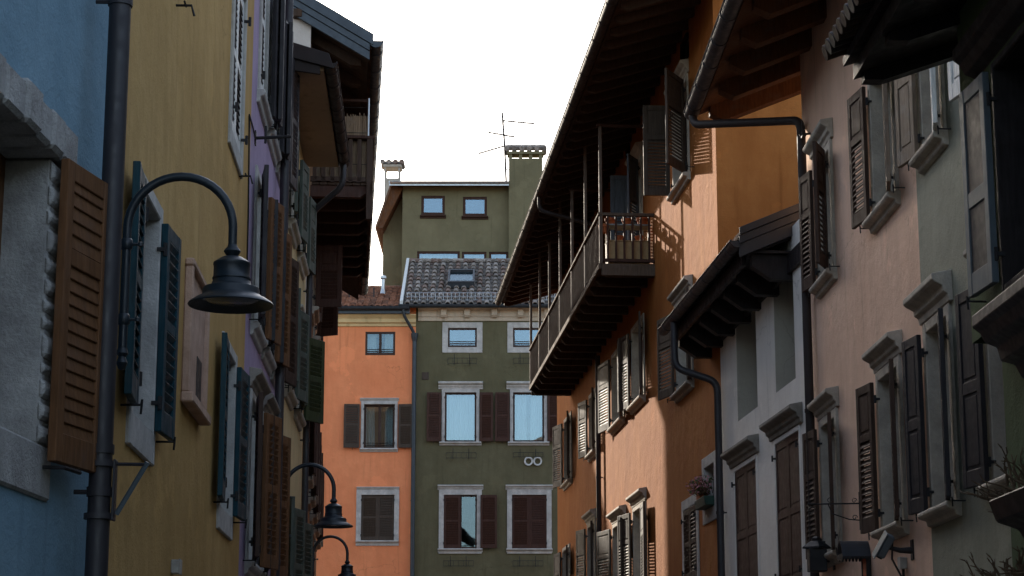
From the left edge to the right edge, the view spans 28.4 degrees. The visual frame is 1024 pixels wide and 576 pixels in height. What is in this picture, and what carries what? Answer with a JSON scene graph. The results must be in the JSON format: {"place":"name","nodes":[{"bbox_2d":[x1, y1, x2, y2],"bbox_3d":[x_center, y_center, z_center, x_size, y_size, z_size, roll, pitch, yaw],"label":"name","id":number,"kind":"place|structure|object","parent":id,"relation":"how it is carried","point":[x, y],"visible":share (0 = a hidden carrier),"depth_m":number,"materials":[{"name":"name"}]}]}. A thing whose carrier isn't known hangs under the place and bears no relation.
{"place":"outdoors","nodes":[
{"label":"outdoors","id":0,"kind":"place"},
{"bbox_2d":[317,0,604,285],"label":"sky","id":1,"kind":"structure","parent":0,"point":[451,68],"materials":[{"name":"white"}]},
{"label":"ground","id":2,"kind":"structure","parent":0,"visible":0},
{"bbox_2d":[0,0,108,575],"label":"townhouse","id":3,"kind":"structure","parent":2,"relation":"on","point":[53,184],"depth_m":9.25,"materials":[{"name":"blue paint"}]},
{"bbox_2d":[0,53,107,501],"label":"window","id":4,"kind":"structure","parent":3,"relation":"in","point":[53,210],"depth_m":9.22,"materials":[{"name":"brown paint"}]},
{"bbox_2d":[83,459,149,520],"bbox_3d":[-1.851,0.949,9.511,0.303,0.286,0.138,0,-12,0],"label":"pipe bracket","id":5,"kind":"object","parent":3,"relation":"attached to","point":[114,464],"visible":0.91,"depth_m":9.49,"materials":[{"name":"metal"}]},
{"bbox_2d":[117,172,273,370],"bbox_3d":[-1.631,-0.088,10.201,0.870,1.021,0.430,0,-12,0],"label":"street lamp","id":6,"kind":"object","parent":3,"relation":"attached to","point":[230,289],"visible":0.98,"depth_m":10.18,"materials":[{"name":"metal"}]},
{"bbox_2d":[0,0,253,575],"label":"townhouse","id":7,"kind":"structure","parent":2,"relation":"on","point":[178,95],"depth_m":12.70,"materials":[{"name":"yellow paint"}]},
{"bbox_2d":[120,161,181,466],"bbox_3d":[-2.210,0.172,11.673,0.402,1.578,1.844,1,-12,-2],"label":"window","id":8,"kind":"structure","parent":7,"relation":"in","point":[150,376],"depth_m":12.12,"materials":[{"name":"teal wood"}]},
{"bbox_2d":[171,559,181,574],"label":"junction box","id":9,"kind":"object","parent":7,"relation":"attached to","point":[176,566],"visible":1,"depth_m":13.10,"materials":[{"name":"plastic"}]},
{"bbox_2d":[180,258,210,425],"bbox_3d":[-2.195,0.394,14.189,0.090,0.987,1.158,1,-12,-2],"label":"wall plaque","id":10,"kind":"object","parent":7,"relation":"attached to","point":[195,363],"depth_m":14.03,"materials":[{"name":"pink stone"}]},
{"bbox_2d":[213,331,249,540],"bbox_3d":[-2.431,1.226,16.619,0.402,1.578,2.077,1,-12,-2],"label":"window","id":11,"kind":"structure","parent":7,"relation":"in","point":[232,478],"depth_m":17.12,"materials":[{"name":"teal wood"}]},
{"bbox_2d":[228,0,251,178],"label":"window","id":12,"kind":"structure","parent":7,"relation":"in","point":[237,83],"depth_m":17.45,"materials":[{"name":"white wood"}]},
{"bbox_2d":[238,0,299,575],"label":"townhouse","id":13,"kind":"structure","parent":2,"relation":"on","point":[270,355],"depth_m":20.09,"materials":[{"name":"purple paint"}]},
{"bbox_2d":[243,367,281,575],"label":"window","id":14,"kind":"structure","parent":13,"relation":"in","point":[256,544],"depth_m":19.56,"materials":[{"name":"brown wood"}]},
{"bbox_2d":[249,165,283,353],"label":"window","id":15,"kind":"structure","parent":13,"relation":"in","point":[264,206],"depth_m":19.89,"materials":[{"name":"brown wood"}]},
{"bbox_2d":[257,0,285,131],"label":"window","id":16,"kind":"structure","parent":13,"relation":"in","point":[267,116],"depth_m":20.38,"materials":[{"name":"brown wood"}]},
{"bbox_2d":[254,126,290,145],"bbox_3d":[-2.269,-1.445,19.240,0.342,0.190,0.080,1,-12,-2],"label":"iron bracket","id":17,"kind":"object","parent":13,"relation":"attached to","point":[265,137],"visible":1,"depth_m":19.23,"materials":[{"name":"black metal"}]},
{"bbox_2d":[258,393,290,575],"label":"window","id":18,"kind":"structure","parent":13,"relation":"in","point":[270,405],"depth_m":21.24,"materials":[{"name":"brown wood"}]},
{"bbox_2d":[261,199,291,375],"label":"window","id":19,"kind":"structure","parent":13,"relation":"in","point":[269,362],"depth_m":21.13,"materials":[{"name":"brown wood"}]},
{"bbox_2d":[267,0,293,166],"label":"window","id":20,"kind":"structure","parent":13,"relation":"in","point":[276,149],"depth_m":20.95,"materials":[{"name":"brown wood"}]},
{"bbox_2d":[270,230,298,391],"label":"window","id":21,"kind":"structure","parent":13,"relation":"in","point":[291,372],"depth_m":22.66,"materials":[{"name":"brown wood"}]},
{"bbox_2d":[275,22,299,194],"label":"window","id":22,"kind":"structure","parent":13,"relation":"in","point":[294,83],"depth_m":22.97,"materials":[{"name":"brown wood"}]},
{"bbox_2d":[289,463,352,536],"bbox_3d":[-2.157,2.421,21.990,0.871,1.054,0.431,0,-12,0],"label":"street lamp","id":23,"kind":"object","parent":13,"relation":"attached to","point":[332,518],"visible":0.81,"depth_m":21.96,"materials":[{"name":"metal"}]},
{"bbox_2d":[283,42,350,575],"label":"townhouse","id":24,"kind":"structure","parent":2,"relation":"on","point":[323,140],"depth_m":25.31,"materials":[{"name":"paint"}]},
{"bbox_2d":[284,288,309,410],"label":"window","id":25,"kind":"structure","parent":24,"relation":"in","point":[291,397],"depth_m":24.75,"materials":[{"name":"brown wood"}]},
{"bbox_2d":[288,496,305,575],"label":"window","id":26,"kind":"structure","parent":24,"relation":"in","point":[297,517],"depth_m":24.24,"materials":[{"name":"brown wood"}]},
{"bbox_2d":[288,131,309,249],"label":"window","id":27,"kind":"structure","parent":24,"relation":"in","point":[300,234],"depth_m":25.03,"materials":[{"name":"brown wood"}]},
{"bbox_2d":[297,176,316,279],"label":"window","id":28,"kind":"structure","parent":24,"relation":"in","point":[305,266],"depth_m":26.82,"materials":[{"name":"brown wood"}]},
{"bbox_2d":[293,304,324,431],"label":"window","id":29,"kind":"structure","parent":24,"relation":"in","point":[314,410],"depth_m":26.56,"materials":[{"name":"green wood"}]},
{"bbox_2d":[304,523,313,575],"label":"window","id":30,"kind":"structure","parent":24,"relation":"in","point":[309,527],"depth_m":26.20,"materials":[{"name":"green wood"}]},
{"bbox_2d":[293,0,383,575],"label":"townhouse","id":31,"kind":"structure","parent":2,"relation":"on","point":[345,214],"depth_m":31.54,"materials":[{"name":"brown wood"}]},
{"bbox_2d":[308,422,317,491],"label":"window","id":32,"kind":"structure","parent":31,"relation":"in","point":[313,435],"depth_m":29.77,"materials":[{"name":"brown wood"}]},
{"bbox_2d":[308,424,319,511],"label":"window","id":33,"kind":"structure","parent":31,"relation":"in","point":[313,500],"depth_m":32.44,"materials":[{"name":"brown wood"}]},
{"bbox_2d":[309,432,321,524],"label":"window","id":34,"kind":"structure","parent":31,"relation":"in","point":[315,516],"depth_m":35.18,"materials":[{"name":"brown wood"}]},
{"bbox_2d":[312,453,322,540],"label":"window","id":35,"kind":"structure","parent":31,"relation":"in","point":[317,532],"depth_m":37.91,"materials":[{"name":"brown wood"}]},
{"bbox_2d":[314,472,323,551],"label":"window","id":36,"kind":"structure","parent":31,"relation":"in","point":[320,544],"depth_m":40.63,"materials":[{"name":"brown wood"}]},
{"bbox_2d":[313,275,337,340],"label":"window","id":37,"kind":"structure","parent":31,"relation":"in","point":[328,326],"depth_m":35.34,"materials":[{"name":"brown wood"}]},
{"bbox_2d":[312,246,342,326],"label":"window","id":38,"kind":"structure","parent":31,"relation":"in","point":[329,258],"depth_m":32.95,"materials":[{"name":"brown wood"}]},
{"bbox_2d":[313,535,355,575],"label":"street lamp","id":39,"kind":"object","parent":31,"relation":"attached to","point":[346,568],"visible":0.96,"depth_m":33.43,"materials":[{"name":"metal"}]},
{"bbox_2d":[316,107,366,183],"bbox_3d":[-2.619,-2.186,30.988,0.807,1.205,0.032,1,-12,-5],"label":"bamboo screen","id":40,"kind":"object","parent":31,"relation":"on","point":[359,127],"visible":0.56,"depth_m":31.01,"materials":[{"name":"wood"}]},
{"bbox_2d":[316,285,417,575],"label":"townhouse","id":41,"kind":"structure","parent":2,"relation":"on","point":[370,358],"depth_m":70.45,"materials":[{"name":"orange paint"}]},
{"bbox_2d":[355,487,398,545],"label":"window","id":42,"kind":"structure","parent":41,"relation":"in","point":[376,507],"depth_m":69.90,"materials":[{"name":"brown wood"}]},
{"bbox_2d":[343,398,411,451],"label":"window","id":43,"kind":"structure","parent":41,"relation":"in","point":[401,421],"depth_m":70.53,"materials":[{"name":"brown wood"}]},
{"bbox_2d":[365,332,394,354],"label":"window","id":44,"kind":"structure","parent":41,"relation":"in","point":[370,337],"depth_m":71.24,"materials":[{"name":"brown wood"}]},
{"bbox_2d":[380,275,385,296],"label":"flue pipe","id":45,"kind":"object","parent":41,"relation":"on","point":[382,277],"visible":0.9,"depth_m":73.49,"materials":[{"name":"metal"}]},
{"bbox_2d":[375,145,546,526],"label":"townhouse","id":46,"kind":"structure","parent":2,"relation":"on","point":[451,219],"depth_m":79.30,"materials":[{"name":"green paint"}]},
{"bbox_2d":[420,196,445,218],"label":"window","id":47,"kind":"structure","parent":46,"relation":"in","point":[424,215],"depth_m":79.40,"materials":[{"name":"red wood"}]},
{"bbox_2d":[417,251,459,258],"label":"window","id":48,"kind":"structure","parent":46,"relation":"in","point":[422,254],"depth_m":79.20,"materials":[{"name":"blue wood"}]},
{"bbox_2d":[462,252,485,258],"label":"window","id":49,"kind":"structure","parent":46,"relation":"in","point":[473,255],"depth_m":79.11,"materials":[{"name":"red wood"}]},
{"bbox_2d":[462,197,487,219],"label":"window","id":50,"kind":"structure","parent":46,"relation":"in","point":[465,216],"depth_m":79.38,"materials":[{"name":"red wood"}]},
{"bbox_2d":[489,252,507,258],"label":"window","id":51,"kind":"structure","parent":46,"relation":"in","point":[495,255],"depth_m":79.11,"materials":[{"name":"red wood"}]},
{"bbox_2d":[478,112,534,180],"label":"tv antenna","id":52,"kind":"object","parent":46,"relation":"attached to","point":[504,135],"visible":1,"depth_m":79.77,"materials":[{"name":"metal"}]},
{"bbox_2d":[398,258,557,575],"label":"townhouse","id":53,"kind":"structure","parent":2,"relation":"on","point":[489,507],"depth_m":70.55,"materials":[{"name":"green paint"}]},
{"bbox_2d":[443,556,473,566],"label":"window box holder","id":54,"kind":"object","parent":53,"relation":"attached to","point":[450,560],"depth_m":69.38,"materials":[{"name":"metal"}]},
{"bbox_2d":[426,381,492,445],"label":"window","id":55,"kind":"structure","parent":53,"relation":"in","point":[460,399],"depth_m":70.69,"materials":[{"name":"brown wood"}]},
{"bbox_2d":[446,452,475,458],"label":"window box holder","id":56,"kind":"object","parent":53,"relation":"attached to","point":[460,452],"depth_m":70.15,"materials":[{"name":"metal"}]},
{"bbox_2d":[448,354,476,363],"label":"window box holder","id":57,"kind":"object","parent":53,"relation":"attached to","point":[461,363],"depth_m":70.80,"materials":[{"name":"metal"}]},
{"bbox_2d":[442,322,482,352],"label":"window","id":58,"kind":"structure","parent":53,"relation":"in","point":[446,326],"depth_m":71.17,"materials":[{"name":"grey stone"}]},
{"bbox_2d":[438,485,496,553],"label":"window","id":59,"kind":"structure","parent":53,"relation":"in","point":[450,496],"depth_m":69.81,"materials":[{"name":"brown wood"}]},
{"bbox_2d":[513,358,529,363],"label":"window box holder","id":60,"kind":"object","parent":53,"relation":"attached to","point":[520,363],"depth_m":70.80,"materials":[{"name":"metal"}]},
{"bbox_2d":[507,322,541,352],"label":"window","id":61,"kind":"structure","parent":53,"relation":"in","point":[511,326],"depth_m":71.21,"materials":[{"name":"grey stone"}]},
{"bbox_2d":[495,381,556,445],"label":"window","id":62,"kind":"structure","parent":53,"relation":"in","point":[519,390],"depth_m":70.65,"materials":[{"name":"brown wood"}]},
{"bbox_2d":[513,449,542,457],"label":"window box holder","id":63,"kind":"object","parent":53,"relation":"attached to","point":[535,452],"depth_m":70.15,"materials":[{"name":"metal"}]},
{"bbox_2d":[513,556,542,566],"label":"window box holder","id":64,"kind":"object","parent":53,"relation":"attached to","point":[519,560],"depth_m":69.38,"materials":[{"name":"metal"}]},
{"bbox_2d":[506,485,552,553],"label":"window","id":65,"kind":"structure","parent":53,"relation":"in","point":[529,507],"depth_m":69.88,"materials":[{"name":"brown wood"}]},
{"bbox_2d":[495,0,801,575],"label":"townhouse","id":66,"kind":"structure","parent":2,"relation":"on","point":[634,438],"depth_m":37.60,"materials":[{"name":"orange paint"}]},
{"bbox_2d":[552,411,572,490],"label":"window","id":67,"kind":"structure","parent":66,"relation":"in","point":[558,430],"depth_m":52.20,"materials":[{"name":"brown wood"}]},
{"bbox_2d":[554,543,570,575],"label":"window","id":68,"kind":"structure","parent":66,"relation":"in","point":[566,565],"depth_m":52.10,"materials":[{"name":"brown wood"}]},
{"bbox_2d":[576,508,595,575],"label":"window","id":69,"kind":"structure","parent":66,"relation":"in","point":[589,517],"depth_m":46.79,"materials":[{"name":"brown wood"}]},
{"bbox_2d":[578,387,595,462],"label":"window","id":70,"kind":"structure","parent":66,"relation":"in","point":[582,406],"depth_m":46.93,"materials":[{"name":"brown wood"}]},
{"bbox_2d":[598,224,606,233],"bbox_3d":[1.703,-1.094,37.630,0.204,0.150,0.201,0,-12,0],"label":"flower pot","id":71,"kind":"object","parent":66,"relation":"hanging from","point":[604,228],"visible":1,"depth_m":37.56,"materials":[{"name":"ceramic"}]},
{"bbox_2d":[597,504,625,575],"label":"window","id":72,"kind":"structure","parent":66,"relation":"in","point":[604,538],"depth_m":42.43,"materials":[{"name":"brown wood"}]},
{"bbox_2d":[597,338,627,435],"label":"window","id":73,"kind":"structure","parent":66,"relation":"in","point":[618,419],"depth_m":43.03,"materials":[{"name":"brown wood"}]},
{"bbox_2d":[610,141,642,239],"bbox_3d":[2.373,-1.353,39.571,0.715,2.806,1.768,1,-12,-5],"label":"door","id":74,"kind":"structure","parent":66,"relation":"in","point":[625,190],"depth_m":39.55,"materials":[{"name":"brown wood"}]},
{"bbox_2d":[605,224,650,263],"bbox_3d":[2.145,-0.764,37.741,0.850,0.790,0.380,1,-12,-5],"label":"cabinet","id":75,"kind":"object","parent":66,"relation":"on","point":[628,246],"visible":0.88,"depth_m":37.58,"materials":[{"name":"grey paint"}]},
{"bbox_2d":[605,217,614,223],"bbox_3d":[1.836,-1.220,37.874,0.214,0.158,0.211,0,-12,0],"label":"flower pot","id":76,"kind":"object","parent":75,"relation":"on","point":[611,220],"visible":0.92,"depth_m":37.80,"materials":[{"name":"ceramic"}]},
{"bbox_2d":[621,218,630,223],"bbox_3d":[2.139,-1.218,37.847,0.194,0.142,0.191,0,-12,0],"label":"flower pot","id":77,"kind":"object","parent":75,"relation":"on","point":[627,220],"visible":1,"depth_m":37.78,"materials":[{"name":"ceramic"}]},
{"bbox_2d":[636,217,647,223],"bbox_3d":[2.436,-1.221,37.904,0.235,0.172,0.231,0,-12,0],"label":"flower pot","id":78,"kind":"object","parent":75,"relation":"on","point":[644,220],"visible":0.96,"depth_m":37.83,"materials":[{"name":"ceramic"}]},
{"bbox_2d":[617,487,646,575],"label":"window","id":79,"kind":"structure","parent":66,"relation":"in","point":[637,500],"depth_m":39.39,"materials":[{"name":"brown wood"}]},
{"bbox_2d":[617,311,648,414],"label":"window","id":80,"kind":"structure","parent":66,"relation":"in","point":[638,396],"depth_m":40.05,"materials":[{"name":"brown wood"}]},
{"bbox_2d":[643,58,694,204],"bbox_3d":[2.771,-2.699,34.482,0.795,2.096,2.269,1,-12,-5],"label":"window","id":81,"kind":"structure","parent":66,"relation":"in","point":[656,132],"depth_m":35.22,"materials":[{"name":"brown wood"}]},
{"bbox_2d":[657,274,694,403],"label":"window","id":82,"kind":"structure","parent":66,"relation":"in","point":[684,384],"depth_m":34.63,"materials":[{"name":"brown wood"}]},
{"bbox_2d":[685,38,688,58],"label":"window","id":83,"kind":"structure","parent":66,"relation":"in","point":[687,43],"depth_m":34.93,"materials":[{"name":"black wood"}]},
{"bbox_2d":[681,494,699,575],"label":"window","id":84,"kind":"structure","parent":66,"relation":"in","point":[690,516],"depth_m":33.03,"materials":[{"name":"brown wood"}]},
{"bbox_2d":[686,474,713,509],"bbox_3d":[2.931,3.150,31.352,0.383,0.492,1.070,1,-12,-5],"label":"flower box","id":85,"kind":"object","parent":66,"relation":"on","point":[704,501],"visible":0.99,"depth_m":31.20,"materials":[{"name":"ceramic"}]},
{"bbox_2d":[701,450,716,525],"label":"window","id":86,"kind":"structure","parent":66,"relation":"in","point":[708,463],"depth_m":31.47,"materials":[{"name":"grey stone"}]},
{"bbox_2d":[657,203,809,575],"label":"townhouse","id":87,"kind":"structure","parent":2,"relation":"on","point":[739,305],"depth_m":27.43,"materials":[{"name":"grey paint"}]},
{"bbox_2d":[720,434,759,575],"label":"window","id":88,"kind":"structure","parent":87,"relation":"in","point":[744,484],"depth_m":28.49,"materials":[{"name":"brown wood"}]},
{"bbox_2d":[759,402,804,575],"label":"window","id":89,"kind":"structure","parent":87,"relation":"in","point":[786,456],"depth_m":25.79,"materials":[{"name":"brown wood"}]},
{"bbox_2d":[683,0,932,575],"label":"townhouse","id":90,"kind":"structure","parent":2,"relation":"on","point":[859,245],"depth_m":22.59,"materials":[{"name":"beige paint"}]},
{"bbox_2d":[802,536,835,571],"bbox_3d":[3.493,3.020,23.015,0.327,0.400,0.291,-8,-14,33],"label":"wall lantern","id":91,"kind":"object","parent":90,"relation":"attached to","point":[816,547],"depth_m":22.93,"materials":[{"name":"metal"}]},
{"bbox_2d":[798,117,839,298],"bbox_3d":[3.675,-0.907,23.671,0.580,1.895,1.673,0,-12,-1],"label":"window","id":92,"kind":"structure","parent":90,"relation":"in","point":[818,146],"depth_m":23.45,"materials":[{"name":"black wood"}]},
{"bbox_2d":[802,386,843,567],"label":"window","id":93,"kind":"structure","parent":90,"relation":"in","point":[824,407],"depth_m":23.60,"materials":[{"name":"black wood"}]},
{"bbox_2d":[807,492,859,526],"bbox_3d":[3.420,2.367,21.525,0.561,0.400,0.024,0,-12,-1],"label":"wrought iron bracket","id":94,"kind":"object","parent":90,"relation":"attached to","point":[829,503],"visible":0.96,"depth_m":21.53,"materials":[{"name":"black metal"}]},
{"bbox_2d":[837,541,871,575],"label":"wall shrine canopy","id":95,"kind":"object","parent":90,"relation":"attached to","point":[855,550],"visible":1,"depth_m":20.99,"materials":[{"name":"black metal"}]},
{"bbox_2d":[847,81,904,234],"bbox_3d":[3.792,-1.604,20.400,0.502,1.895,1.940,0,-12,-1],"label":"window","id":96,"kind":"structure","parent":90,"relation":"in","point":[885,199],"depth_m":20.85,"materials":[{"name":"black wood"}]},
{"bbox_2d":[855,329,912,540],"bbox_3d":[3.793,1.490,19.927,0.497,1.967,1.820,0,-12,-1],"label":"window","id":97,"kind":"structure","parent":90,"relation":"in","point":[884,357],"depth_m":20.31,"materials":[{"name":"black wood"}]},
{"bbox_2d":[871,530,913,575],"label":"security camera","id":98,"kind":"object","parent":90,"relation":"attached to","point":[884,546],"visible":1,"depth_m":18.96,"materials":[{"name":"grey metal"}]},
{"bbox_2d":[897,557,906,575],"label":"junction box","id":99,"kind":"object","parent":90,"relation":"attached to","point":[902,563],"visible":0.94,"depth_m":19.24,"materials":[{"name":"plastic"}]},
{"bbox_2d":[822,0,1023,572],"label":"townhouse","id":100,"kind":"structure","parent":2,"relation":"on","point":[980,43],"depth_m":12.10,"materials":[{"name":"black wood"}]},
{"bbox_2d":[959,444,1023,538],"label":"dry plant","id":101,"kind":"object","parent":100,"relation":"on","point":[1007,508],"visible":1,"depth_m":10.91,"materials":[{"name":"brown plant"}]},
{"bbox_2d":[959,546,1023,575],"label":"dry creeper","id":102,"kind":"object","parent":100,"relation":"attached to","point":[1011,571],"visible":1,"depth_m":11.68,"materials":[{"name":"brown plant"}]},
{"bbox_2d":[959,24,1023,309],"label":"window","id":103,"kind":"structure","parent":100,"relation":"in","point":[983,253],"depth_m":11.95,"materials":[{"name":"black wood"}]},
{"bbox_2d":[894,61,1012,575],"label":"townhouse","id":104,"kind":"structure","parent":2,"relation":"on","point":[965,409],"depth_m":17.56,"materials":[{"name":"green paint"}]},
{"bbox_2d":[894,64,950,174],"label":"window","id":105,"kind":"structure","parent":104,"relation":"in","point":[933,138],"depth_m":18.61,"materials":[{"name":"black wood"}]},
{"bbox_2d":[901,269,965,527],"bbox_3d":[3.871,0.998,17.875,0.539,2.126,1.617,0,-12,-1],"label":"window","id":106,"kind":"structure","parent":104,"relation":"in","point":[930,302],"depth_m":18.19,"materials":[{"name":"black wood"}]},
{"bbox_2d":[947,61,959,101],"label":"window","id":107,"kind":"structure","parent":104,"relation":"in","point":[953,68],"depth_m":16.83,"materials":[{"name":"white glass"}]},
{"bbox_2d":[955,249,1008,497],"bbox_3d":[3.930,0.561,15.712,0.519,2.080,1.809,0,-12,-1],"label":"window","id":108,"kind":"structure","parent":104,"relation":"in","point":[976,461],"depth_m":16.18,"materials":[{"name":"black wood"}]}
]}

